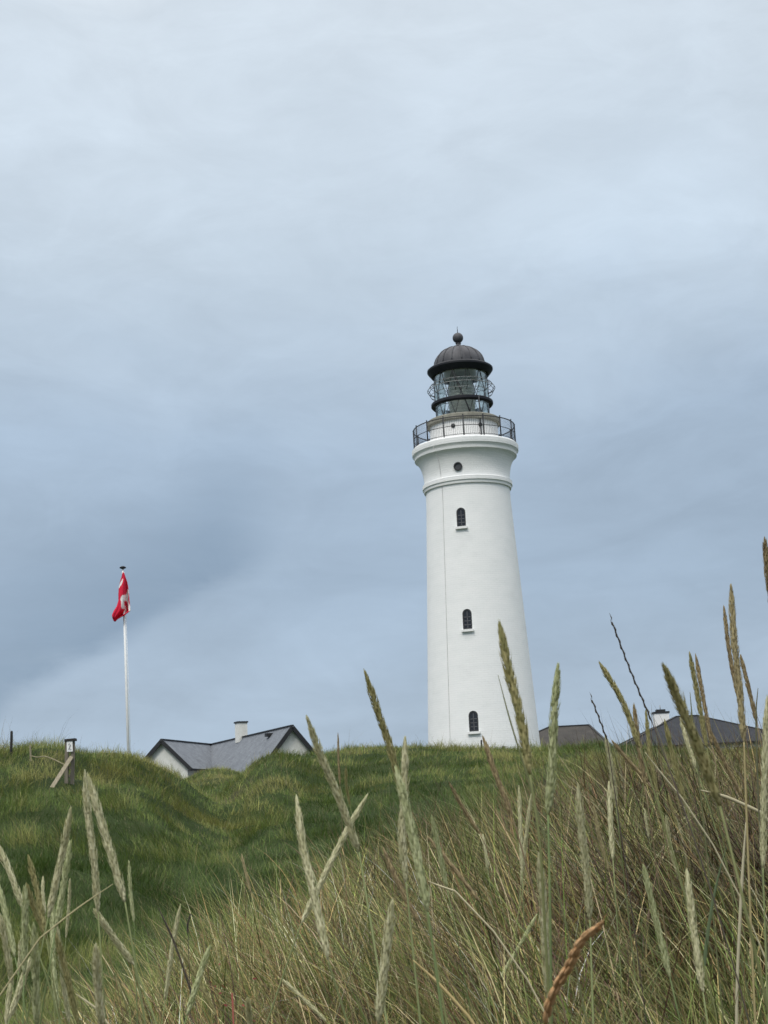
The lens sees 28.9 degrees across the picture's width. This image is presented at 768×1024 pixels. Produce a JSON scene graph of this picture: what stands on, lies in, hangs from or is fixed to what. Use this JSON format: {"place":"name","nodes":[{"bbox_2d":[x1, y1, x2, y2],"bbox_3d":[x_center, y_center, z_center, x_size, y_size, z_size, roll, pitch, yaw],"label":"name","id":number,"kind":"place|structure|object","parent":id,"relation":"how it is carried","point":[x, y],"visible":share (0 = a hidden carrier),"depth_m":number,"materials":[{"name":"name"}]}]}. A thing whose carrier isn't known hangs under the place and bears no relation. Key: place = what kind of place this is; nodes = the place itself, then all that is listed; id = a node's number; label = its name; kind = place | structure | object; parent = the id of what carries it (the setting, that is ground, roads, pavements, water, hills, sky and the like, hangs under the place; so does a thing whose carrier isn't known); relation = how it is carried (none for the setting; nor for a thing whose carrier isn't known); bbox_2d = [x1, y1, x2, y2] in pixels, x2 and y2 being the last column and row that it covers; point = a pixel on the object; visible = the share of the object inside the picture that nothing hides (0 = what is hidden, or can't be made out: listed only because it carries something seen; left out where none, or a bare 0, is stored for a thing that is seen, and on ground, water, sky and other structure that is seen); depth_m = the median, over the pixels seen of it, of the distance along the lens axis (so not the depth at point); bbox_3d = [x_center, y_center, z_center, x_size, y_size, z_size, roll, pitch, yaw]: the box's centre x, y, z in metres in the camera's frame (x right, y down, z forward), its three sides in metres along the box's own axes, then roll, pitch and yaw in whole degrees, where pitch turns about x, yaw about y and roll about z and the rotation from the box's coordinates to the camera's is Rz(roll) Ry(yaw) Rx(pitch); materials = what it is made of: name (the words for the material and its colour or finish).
{"place":"outdoors","nodes":[
{"label":"outdoors","id":0,"kind":"place"},
{"bbox_2d":[0,717,763,1023],"bbox_3d":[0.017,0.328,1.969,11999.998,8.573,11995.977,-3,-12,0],"label":"ground","id":1,"kind":"structure","parent":0,"point":[61,783],"depth_m":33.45,"materials":[{"name":"green plant"}]},
{"bbox_2d":[0,913,17,1023],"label":"grass stalk","id":2,"kind":"object","parent":1,"relation":"on","point":[6,949],"depth_m":2.43,"materials":[{"name":"green plant"}]},
{"bbox_2d":[4,981,13,1023],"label":"grass stalk","id":3,"kind":"object","parent":1,"relation":"on","point":[8,1005],"depth_m":3.19,"materials":[{"name":"beige plant"}]},
{"bbox_2d":[10,731,12,755],"bbox_3d":[-9.679,6.079,38.688,0.082,0.788,0.073,-3,-12,0],"label":"fence post","id":4,"kind":"object","parent":1,"relation":"on","point":[11,740],"visible":0.83,"depth_m":38.69,"materials":[{"name":"grey wood"}]},
{"bbox_2d":[0,885,28,1023],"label":"grass stalk","id":5,"kind":"object","parent":1,"relation":"on","point":[5,913],"depth_m":2.76,"materials":[{"name":"plant"}]},
{"bbox_2d":[13,941,21,1023],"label":"grass stalk","id":6,"kind":"object","parent":1,"relation":"on","point":[19,957],"depth_m":4.29,"materials":[{"name":"plant"}]},
{"bbox_2d":[8,956,31,1023],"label":"grass stalk","id":7,"kind":"object","parent":1,"relation":"on","point":[15,999],"depth_m":2.40,"materials":[{"name":"beige plant"}]},
{"bbox_2d":[19,883,29,1023],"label":"grass stalk","id":8,"kind":"object","parent":1,"relation":"on","point":[25,918],"depth_m":2.16,"materials":[{"name":"green plant"}]},
{"bbox_2d":[0,846,61,1023],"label":"grass stalk","id":9,"kind":"object","parent":1,"relation":"on","point":[11,875],"depth_m":2.43,"materials":[{"name":"beige plant"}]},
{"bbox_2d":[30,921,41,1023],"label":"grass stalk","id":10,"kind":"object","parent":1,"relation":"on","point":[35,972],"depth_m":1.95,"materials":[{"name":"green plant"}]},
{"bbox_2d":[27,855,59,1016],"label":"grass stalk","id":11,"kind":"object","parent":1,"relation":"on","point":[37,893],"depth_m":2.60,"materials":[{"name":"beige plant"}]},
{"bbox_2d":[41,877,55,1023],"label":"grass stalk","id":12,"kind":"object","parent":1,"relation":"on","point":[43,889],"depth_m":4.31,"materials":[{"name":"green plant"}]},
{"bbox_2d":[25,806,72,1023],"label":"grass stalk","id":13,"kind":"object","parent":1,"relation":"on","point":[58,870],"depth_m":2.18,"materials":[{"name":"beige plant"}]},
{"bbox_2d":[26,882,80,1023],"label":"grass stalk","id":14,"kind":"object","parent":1,"relation":"on","point":[32,901],"depth_m":2.79,"materials":[{"name":"beige plant"}]},
{"bbox_2d":[49,905,59,1023],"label":"grass stalk","id":15,"kind":"object","parent":1,"relation":"on","point":[53,960],"depth_m":2.96,"materials":[{"name":"plant"}]},
{"bbox_2d":[40,839,71,1023],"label":"grass stalk","id":16,"kind":"object","parent":1,"relation":"on","point":[63,884],"depth_m":2.44,"materials":[{"name":"beige plant"}]},
{"bbox_2d":[0,884,112,995],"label":"grass straw","id":17,"kind":"object","parent":1,"relation":"on","point":[45,934],"depth_m":1.93,"materials":[{"name":"plant"}]},
{"bbox_2d":[56,926,69,1023],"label":"grass stalk","id":18,"kind":"object","parent":1,"relation":"on","point":[66,1005],"depth_m":2.98,"materials":[{"name":"green plant"}]},
{"bbox_2d":[50,738,76,787],"bbox_3d":[-7.205,5.673,33.568,0.293,1.151,0.889,-6,-12,15],"label":"notice stand","id":19,"kind":"object","parent":1,"relation":"on","point":[69,745],"visible":0.99,"depth_m":33.81,"materials":[{"name":"brown wood"}]},
{"bbox_2d":[31,756,63,764],"bbox_3d":[-7.953,5.867,35.170,0.090,0.444,3.094,3,-14,-27],"label":"rope","id":20,"kind":"object","parent":19,"relation":"attached to","point":[47,757],"visible":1,"depth_m":35.07,"materials":[{"name":"fabric"}]},
{"bbox_2d":[59,879,71,1013],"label":"grass stalk","id":21,"kind":"object","parent":1,"relation":"on","point":[68,909],"depth_m":4.48,"materials":[{"name":"green plant"}]},
{"bbox_2d":[54,931,78,1023],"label":"grass stalk","id":22,"kind":"object","parent":1,"relation":"on","point":[66,976],"depth_m":2.59,"materials":[{"name":"green plant"}]},
{"bbox_2d":[76,994,108,1023],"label":"grass straw","id":23,"kind":"object","parent":1,"relation":"on","point":[92,1005],"depth_m":1.91,"materials":[{"name":"beige plant"}]},
{"bbox_2d":[82,769,105,1023],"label":"grass stalk","id":24,"kind":"object","parent":1,"relation":"on","point":[87,810],"depth_m":2.19,"materials":[{"name":"beige plant"}]},
{"bbox_2d":[91,943,104,1023],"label":"grass stalk","id":25,"kind":"object","parent":1,"relation":"on","point":[98,991],"depth_m":1.85,"materials":[{"name":"beige plant"}]},
{"bbox_2d":[87,773,145,1023],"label":"grass stalk","id":26,"kind":"object","parent":1,"relation":"on","point":[104,833],"depth_m":1.96,"materials":[{"name":"beige plant"}]},
{"bbox_2d":[93,908,156,1023],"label":"grass stalk","id":27,"kind":"object","parent":1,"relation":"on","point":[124,952],"depth_m":2.43,"materials":[{"name":"plant"}]},
{"bbox_2d":[120,566,130,753],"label":"flagpole","id":28,"kind":"object","parent":1,"relation":"on","point":[126,683],"visible":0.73,"depth_m":99.93,"materials":[{"name":"white metal"}]},
{"bbox_2d":[112,572,130,621],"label":"flag","id":29,"kind":"object","parent":28,"relation":"hanging from","point":[123,603],"visible":1,"depth_m":100.85,"materials":[{"name":"fabric"}]},
{"bbox_2d":[127,861,137,1023],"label":"grass stalk","id":30,"kind":"object","parent":1,"relation":"on","point":[132,907],"depth_m":4.32,"materials":[{"name":"green plant"}]},
{"bbox_2d":[161,904,180,1023],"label":"grass stalk","id":31,"kind":"object","parent":1,"relation":"on","point":[171,952],"depth_m":3.51,"materials":[{"name":"plant"}]},
{"bbox_2d":[158,907,201,1023],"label":"grass stalk","id":32,"kind":"object","parent":1,"relation":"on","point":[185,974],"depth_m":3.09,"materials":[{"name":"plant"}]},
{"bbox_2d":[187,913,190,1014],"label":"grass stalk","id":33,"kind":"object","parent":1,"relation":"on","point":[188,920],"depth_m":3.48,"materials":[{"name":"green plant"}]},
{"bbox_2d":[184,945,210,1023],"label":"grass stalk","id":34,"kind":"object","parent":1,"relation":"on","point":[202,966],"depth_m":2.74,"materials":[{"name":"beige plant"}]},
{"bbox_2d":[179,947,220,1023],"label":"grass stalk","id":35,"kind":"object","parent":1,"relation":"on","point":[201,985],"depth_m":3.85,"materials":[{"name":"beige plant"}]},
{"bbox_2d":[145,721,313,778],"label":"house","id":36,"kind":"structure","parent":1,"relation":"on","point":[240,750],"depth_m":132.33,"materials":[{"name":"grey stone"}]},
{"bbox_2d":[209,963,256,1023],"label":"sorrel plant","id":37,"kind":"object","parent":1,"relation":"on","point":[254,978],"visible":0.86,"depth_m":2.87,"materials":[{"name":"plant"}]},
{"bbox_2d":[245,996,252,1023],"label":"grass stalk","id":38,"kind":"object","parent":1,"relation":"on","point":[248,1013],"depth_m":2.75,"materials":[{"name":"plant"}]},
{"bbox_2d":[241,854,280,1023],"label":"grass stalk","id":39,"kind":"object","parent":1,"relation":"on","point":[246,874],"depth_m":4.46,"materials":[{"name":"plant"}]},
{"bbox_2d":[282,979,328,1023],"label":"grass stalk","id":40,"kind":"object","parent":1,"relation":"on","point":[302,998],"depth_m":3.83,"materials":[{"name":"beige plant"}]},
{"bbox_2d":[254,793,367,1023],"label":"grass stalk","id":41,"kind":"object","parent":1,"relation":"on","point":[342,839],"depth_m":2.59,"materials":[{"name":"beige plant"}]},
{"bbox_2d":[294,795,348,1023],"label":"grass stalk","id":42,"kind":"object","parent":1,"relation":"on","point":[316,905],"depth_m":1.93,"materials":[{"name":"beige plant"}]},
{"bbox_2d":[337,736,352,1019],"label":"grass stalk","id":43,"kind":"object","parent":1,"relation":"on","point":[338,748],"depth_m":4.52,"materials":[{"name":"green plant"}]},
{"bbox_2d":[305,714,387,1023],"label":"grass stalk","id":44,"kind":"object","parent":1,"relation":"on","point":[333,784],"depth_m":2.00,"materials":[{"name":"beige plant"}]},
{"bbox_2d":[344,767,382,1023],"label":"grass stalk","id":45,"kind":"object","parent":1,"relation":"on","point":[346,786],"depth_m":4.56,"materials":[{"name":"green plant"}]},
{"bbox_2d":[0,698,767,1023],"bbox_3d":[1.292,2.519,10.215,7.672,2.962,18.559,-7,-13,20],"label":"marram grass","id":46,"kind":"structure","parent":1,"relation":"on","point":[234,952],"depth_m":5.31,"materials":[{"name":"green plant"}]},
{"bbox_2d":[374,898,396,1023],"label":"grass stalk","id":47,"kind":"object","parent":1,"relation":"on","point":[380,999],"depth_m":1.68,"materials":[{"name":"beige plant"}]},
{"bbox_2d":[363,668,447,1023],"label":"grass stalk","id":48,"kind":"object","parent":1,"relation":"on","point":[384,729],"depth_m":2.11,"materials":[{"name":"plant"}]},
{"bbox_2d":[396,736,421,1023],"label":"grass stalk","id":49,"kind":"object","parent":1,"relation":"on","point":[402,842],"depth_m":1.97,"materials":[{"name":"beige plant"}]},
{"bbox_2d":[394,765,444,1023],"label":"grass stalk","id":50,"kind":"object","parent":1,"relation":"on","point":[411,829],"depth_m":1.70,"materials":[{"name":"beige plant"}]},
{"bbox_2d":[382,846,468,1023],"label":"grass stalk","id":51,"kind":"object","parent":1,"relation":"on","point":[396,879],"depth_m":3.23,"materials":[{"name":"plant"}]},
{"bbox_2d":[93,763,767,1023],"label":"dry thatch","id":52,"kind":"object","parent":1,"relation":"on","point":[538,943],"visible":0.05,"depth_m":4.92,"materials":[{"name":"brown plant"}]},
{"bbox_2d":[413,960,474,1023],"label":"grass straw","id":53,"kind":"object","parent":1,"relation":"on","point":[453,999],"depth_m":1.91,"materials":[{"name":"beige plant"}]},
{"bbox_2d":[430,815,472,1019],"bbox_3d":[0.178,1.149,3.238,0.018,0.969,0.186,-11,-14,33],"label":"grass stalk","id":54,"kind":"object","parent":1,"relation":"on","point":[439,852],"depth_m":3.27,"materials":[{"name":"beige plant"}]},
{"bbox_2d":[412,328,540,748],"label":"lighthouse","id":55,"kind":"object","parent":1,"relation":"on","point":[464,455],"visible":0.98,"depth_m":108.83,"materials":[{"name":"white paint"}]},
{"bbox_2d":[453,462,461,470],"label":"round window","id":56,"kind":"structure","parent":55,"relation":"in","point":[457,466],"depth_m":109.83,"materials":[{"name":"black glass"}]},
{"bbox_2d":[455,508,467,529],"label":"window","id":57,"kind":"structure","parent":55,"relation":"in","point":[461,518],"depth_m":109.14,"materials":[{"name":"black glass"}]},
{"bbox_2d":[461,609,473,631],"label":"window","id":58,"kind":"structure","parent":55,"relation":"in","point":[467,615],"depth_m":107.21,"materials":[{"name":"black glass"}]},
{"bbox_2d":[467,711,480,733],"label":"window","id":59,"kind":"structure","parent":55,"relation":"in","point":[473,715],"depth_m":105.31,"materials":[{"name":"black glass"}]},
{"bbox_2d":[428,881,548,1021],"bbox_3d":[0.249,1.074,2.427,0.302,0.937,0.003,-3,-12,0],"label":"grass straw","id":60,"kind":"object","parent":1,"relation":"on","point":[495,934],"depth_m":2.50,"materials":[{"name":"beige plant"}]},
{"bbox_2d":[427,836,556,1023],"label":"grass stalk","id":61,"kind":"object","parent":1,"relation":"on","point":[459,875],"depth_m":3.53,"materials":[{"name":"plant"}]},
{"bbox_2d":[448,781,546,997],"bbox_3d":[0.354,1.215,4.297,0.283,0.880,0.062,-4,-12,5],"label":"grass stalk","id":62,"kind":"object","parent":1,"relation":"on","point":[466,813],"depth_m":4.38,"materials":[{"name":"beige plant"}]},
{"bbox_2d":[482,834,531,1005],"bbox_3d":[0.379,1.338,4.405,0.136,0.768,0.016,-5,-12,8],"label":"grass stalk","id":63,"kind":"object","parent":1,"relation":"on","point":[485,855],"depth_m":4.47,"materials":[{"name":"plant"}]},
{"bbox_2d":[479,914,536,1021],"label":"grass stalk","id":64,"kind":"object","parent":1,"relation":"on","point":[531,923],"depth_m":3.85,"materials":[{"name":"plant"}]},
{"bbox_2d":[513,794,531,1015],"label":"grass stalk","id":65,"kind":"object","parent":1,"relation":"on","point":[525,841],"depth_m":4.08,"materials":[{"name":"plant"}]},
{"bbox_2d":[517,786,528,1023],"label":"grass stalk","id":66,"kind":"object","parent":1,"relation":"on","point":[519,808],"depth_m":3.91,"materials":[{"name":"beige plant"}]},
{"bbox_2d":[497,620,551,1023],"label":"grass stalk","id":67,"kind":"object","parent":1,"relation":"on","point":[515,697],"depth_m":1.59,"materials":[{"name":"plant"}]},
{"bbox_2d":[482,735,567,1023],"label":"grass stalk","id":68,"kind":"object","parent":1,"relation":"on","point":[493,767],"depth_m":2.81,"materials":[{"name":"plant"}]},
{"bbox_2d":[498,676,587,1023],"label":"grass straw","id":69,"kind":"object","parent":1,"relation":"on","point":[550,855],"depth_m":2.04,"materials":[{"name":"plant"}]},
{"bbox_2d":[536,853,552,997],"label":"grass stalk","id":70,"kind":"object","parent":1,"relation":"on","point":[538,874],"depth_m":1.95,"materials":[{"name":"green plant"}]},
{"bbox_2d":[545,662,561,1023],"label":"grass stalk","id":71,"kind":"object","parent":1,"relation":"on","point":[550,787],"depth_m":1.81,"materials":[{"name":"green plant"}]},
{"bbox_2d":[539,724,608,746],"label":"outbuilding","id":72,"kind":"structure","parent":1,"relation":"on","point":[564,731],"depth_m":128.91,"materials":[{"name":"grey paint"}]},
{"bbox_2d":[543,914,606,1023],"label":"grass stalk","id":73,"kind":"object","parent":1,"relation":"on","point":[569,964],"depth_m":1.29,"materials":[{"name":"brown plant"}]},
{"bbox_2d":[575,785,593,1023],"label":"grass stalk","id":74,"kind":"object","parent":1,"relation":"on","point":[584,856],"depth_m":2.07,"materials":[{"name":"beige plant"}]},
{"bbox_2d":[606,781,624,1023],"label":"grass stalk","id":75,"kind":"object","parent":1,"relation":"on","point":[610,822],"depth_m":2.99,"materials":[{"name":"beige plant"}]},
{"bbox_2d":[590,694,646,1023],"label":"grass stalk","id":76,"kind":"object","parent":1,"relation":"on","point":[596,712],"depth_m":2.92,"materials":[{"name":"green plant"}]},
{"bbox_2d":[593,805,643,1023],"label":"grass stalk","id":77,"kind":"object","parent":1,"relation":"on","point":[601,844],"depth_m":3.90,"materials":[{"name":"plant"}]},
{"bbox_2d":[604,737,640,1022],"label":"grass stalk","id":78,"kind":"object","parent":1,"relation":"on","point":[613,772],"depth_m":3.04,"materials":[{"name":"plant"}]},
{"bbox_2d":[644,810,665,939],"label":"grass stalk","id":79,"kind":"object","parent":1,"relation":"on","point":[646,824],"depth_m":4.50,"materials":[{"name":"beige plant"}]},
{"bbox_2d":[633,704,677,1023],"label":"grass stalk","id":80,"kind":"object","parent":1,"relation":"on","point":[640,758],"depth_m":3.30,"materials":[{"name":"plant"}]},
{"bbox_2d":[642,864,680,1023],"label":"grass stalk","id":81,"kind":"object","parent":1,"relation":"on","point":[662,945],"depth_m":2.43,"materials":[{"name":"plant"}]},
{"bbox_2d":[599,661,727,1023],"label":"grass stalk","id":82,"kind":"object","parent":1,"relation":"on","point":[620,698],"depth_m":2.62,"materials":[{"name":"green plant"}]},
{"bbox_2d":[645,710,689,1002],"bbox_3d":[0.752,1.011,3.916,0.020,0.982,0.121,-11,-15,35],"label":"grass stalk","id":83,"kind":"object","parent":1,"relation":"on","point":[649,750],"depth_m":3.96,"materials":[{"name":"plant"}]},
{"bbox_2d":[609,613,749,1023],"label":"grass stalk","id":84,"kind":"object","parent":1,"relation":"on","point":[628,664],"depth_m":2.35,"materials":[{"name":"plant"}]},
{"bbox_2d":[611,740,757,976],"bbox_3d":[0.849,1.050,4.084,0.415,0.860,0.020,0,-12,-15],"label":"grass stalk","id":85,"kind":"object","parent":1,"relation":"on","point":[627,759],"depth_m":4.12,"materials":[{"name":"green plant"}]},
{"bbox_2d":[665,816,707,1005],"bbox_3d":[0.802,1.143,3.902,0.021,0.689,0.160,-13,-15,38],"label":"grass stalk","id":86,"kind":"object","parent":1,"relation":"on","point":[669,832],"depth_m":3.92,"materials":[{"name":"beige plant"}]},
{"bbox_2d":[619,705,762,750],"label":"house","id":87,"kind":"structure","parent":1,"relation":"on","point":[662,715],"depth_m":125.18,"materials":[{"name":"stone"}]},
{"bbox_2d":[668,795,714,939],"bbox_3d":[0.940,1.183,4.472,0.142,0.666,0.023,1,-13,-20],"label":"grass stalk","id":88,"kind":"object","parent":1,"relation":"on","point":[672,807],"depth_m":4.50,"materials":[{"name":"beige plant"}]},
{"bbox_2d":[684,868,708,1023],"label":"grass stalk","id":89,"kind":"object","parent":1,"relation":"on","point":[694,934],"depth_m":2.13,"materials":[{"name":"beige plant"}]},
{"bbox_2d":[664,719,734,1023],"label":"grass stalk","id":90,"kind":"object","parent":1,"relation":"on","point":[674,764],"depth_m":3.30,"materials":[{"name":"beige plant"}]},
{"bbox_2d":[645,752,767,966],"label":"grass straw","id":91,"kind":"object","parent":1,"relation":"on","point":[714,848],"depth_m":2.53,"materials":[{"name":"plant"}]},
{"bbox_2d":[690,694,723,1021],"bbox_3d":[0.643,0.887,2.872,0.009,1.078,0.003,-3,-12,0],"label":"grass straw","id":92,"kind":"object","parent":1,"relation":"on","point":[709,879],"depth_m":2.91,"materials":[{"name":"green plant"}]},
{"bbox_2d":[661,661,767,1013],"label":"grass stalk","id":93,"kind":"object","parent":1,"relation":"on","point":[705,765],"depth_m":1.44,"materials":[{"name":"plant"}]},
{"bbox_2d":[688,651,751,1023],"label":"grass stalk","id":94,"kind":"object","parent":1,"relation":"on","point":[696,688],"depth_m":3.08,"materials":[{"name":"plant"}]},
{"bbox_2d":[680,717,763,1023],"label":"grass stalk","id":95,"kind":"object","parent":1,"relation":"on","point":[688,745],"depth_m":3.56,"materials":[{"name":"plant"}]},
{"bbox_2d":[695,653,751,988],"bbox_3d":[0.827,0.880,3.556,0.109,1.089,0.016,7,-16,-39],"label":"grass stalk","id":96,"kind":"object","parent":1,"relation":"on","point":[704,706],"depth_m":3.62,"materials":[{"name":"plant"}]},
{"bbox_2d":[701,790,767,822],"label":"grass straw","id":97,"kind":"object","parent":1,"relation":"on","point":[738,802],"depth_m":2.94,"materials":[{"name":"beige plant"}]},
{"bbox_2d":[711,730,767,886],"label":"grass stalk","id":98,"kind":"object","parent":1,"relation":"on","point":[727,768],"depth_m":3.81,"materials":[{"name":"plant"}]},
{"bbox_2d":[735,822,745,1023],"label":"grass straw","id":99,"kind":"object","parent":1,"relation":"on","point":[739,938],"depth_m":2.50,"materials":[{"name":"beige plant"}]},
{"bbox_2d":[723,605,767,868],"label":"grass stalk","id":100,"kind":"object","parent":1,"relation":"on","point":[727,638],"depth_m":3.65,"materials":[{"name":"green plant"}]},
{"bbox_2d":[740,654,762,746],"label":"grass stalk","id":101,"kind":"object","parent":1,"relation":"on","point":[749,690],"depth_m":3.62,"materials":[{"name":"green plant"}]},
{"bbox_2d":[755,690,767,961],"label":"grass straw","id":102,"kind":"object","parent":1,"relation":"on","point":[758,796],"depth_m":2.75,"materials":[{"name":"green plant"}]},
{"bbox_2d":[759,695,767,1023],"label":"grass stalk","id":103,"kind":"object","parent":1,"relation":"on","point":[763,808],"depth_m":2.32,"materials":[{"name":"plant"}]},
{"bbox_2d":[762,536,767,599],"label":"grass stalk","id":104,"kind":"object","parent":1,"relation":"on","point":[765,554],"depth_m":2.54,"materials":[{"name":"plant"}]},
{"bbox_2d":[0,0,767,757],"label":"sky","id":105,"kind":"structure","parent":0,"point":[241,241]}
]}

